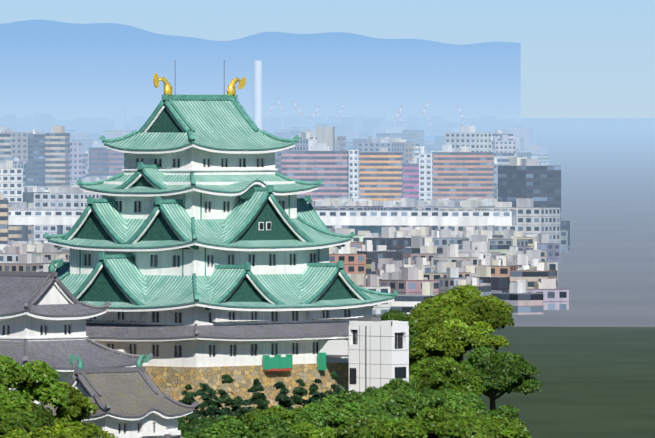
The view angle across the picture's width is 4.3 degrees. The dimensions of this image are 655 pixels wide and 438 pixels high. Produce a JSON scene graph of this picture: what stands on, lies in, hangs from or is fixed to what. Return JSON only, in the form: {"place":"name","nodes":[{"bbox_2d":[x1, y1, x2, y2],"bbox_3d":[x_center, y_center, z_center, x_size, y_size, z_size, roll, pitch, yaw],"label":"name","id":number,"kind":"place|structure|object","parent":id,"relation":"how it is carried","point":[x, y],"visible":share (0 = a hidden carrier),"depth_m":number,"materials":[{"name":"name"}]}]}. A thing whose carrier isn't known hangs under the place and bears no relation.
{"place":"outdoors","nodes":[
{"label":"outdoors","id":0,"kind":"place"},
{"bbox_2d":[0,20,520,120],"bbox_3d":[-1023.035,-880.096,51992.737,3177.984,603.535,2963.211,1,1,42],"label":"mountains","id":1,"kind":"structure","parent":0,"point":[60,71],"depth_m":52006.02,"materials":[{"name":"blue"}]},
{"bbox_2d":[0,0,654,117],"label":"sky","id":2,"kind":"structure","parent":0,"point":[580,58],"materials":[{"name":"blue"}]},
{"bbox_2d":[372,118,654,326],"bbox_3d":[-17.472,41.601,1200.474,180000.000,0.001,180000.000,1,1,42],"label":"ground","id":3,"kind":"structure","parent":0,"point":[606,271],"depth_m":4690.04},
{"bbox_2d":[253,61,262,130],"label":"chimney","id":4,"kind":"object","parent":3,"relation":"on","point":[257,112],"visible":0.67,"depth_m":8997.74,"materials":[{"name":"white concrete"}]},
{"bbox_2d":[0,107,569,314],"bbox_3d":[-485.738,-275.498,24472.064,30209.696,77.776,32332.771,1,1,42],"label":"city buildings","id":5,"kind":"structure","parent":3,"relation":"on","point":[444,205],"depth_m":3667.07,"materials":[{"name":"grey concrete"}]},
{"bbox_2d":[266,98,466,133],"bbox_3d":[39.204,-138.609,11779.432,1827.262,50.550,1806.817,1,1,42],"label":"construction cranes","id":6,"kind":"object","parent":5,"relation":"on","point":[337,116],"visible":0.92,"depth_m":11501.92,"materials":[{"name":"grey metal"}]},
{"bbox_2d":[463,327,654,437],"bbox_3d":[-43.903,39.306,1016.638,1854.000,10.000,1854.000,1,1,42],"label":"ground","id":7,"kind":"structure","parent":0,"point":[597,382],"depth_m":1518.04,"materials":[{"name":"green plant"}]},
{"bbox_2d":[0,271,153,403],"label":"keep","id":8,"kind":"structure","parent":7,"relation":"on","point":[44,316],"depth_m":1165.86,"materials":[{"name":"paint"}]},
{"bbox_2d":[48,259,62,272],"bbox_3d":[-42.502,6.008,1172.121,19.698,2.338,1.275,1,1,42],"label":"roof ornament","id":9,"kind":"object","parent":8,"relation":"on","point":[51,267],"visible":1,"depth_m":1166.53,"materials":[{"name":"green metal"}]},
{"bbox_2d":[38,367,198,437],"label":"corner turret","id":10,"kind":"object","parent":7,"relation":"on","point":[133,402],"visible":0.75,"depth_m":960.91,"materials":[{"name":"tile"}]},
{"bbox_2d":[69,354,149,368],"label":"roof ornaments","id":11,"kind":"object","parent":10,"relation":"on","point":[139,363],"visible":0.96,"depth_m":960.04,"materials":[{"name":"green metal"}]},
{"bbox_2d":[44,61,398,422],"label":"keep","id":12,"kind":"structure","parent":7,"relation":"on","point":[199,238],"depth_m":1190.12,"materials":[{"name":"white paint"}]},
{"bbox_2d":[0,291,531,437],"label":"tree foliage","id":13,"kind":"object","parent":7,"relation":"on","point":[342,422],"depth_m":1142.63,"materials":[{"name":"green plant"}]},
{"bbox_2d":[318,317,408,393],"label":"elevator tower","id":14,"kind":"structure","parent":7,"relation":"on","point":[375,350],"depth_m":1187.92,"materials":[{"name":"white concrete"}]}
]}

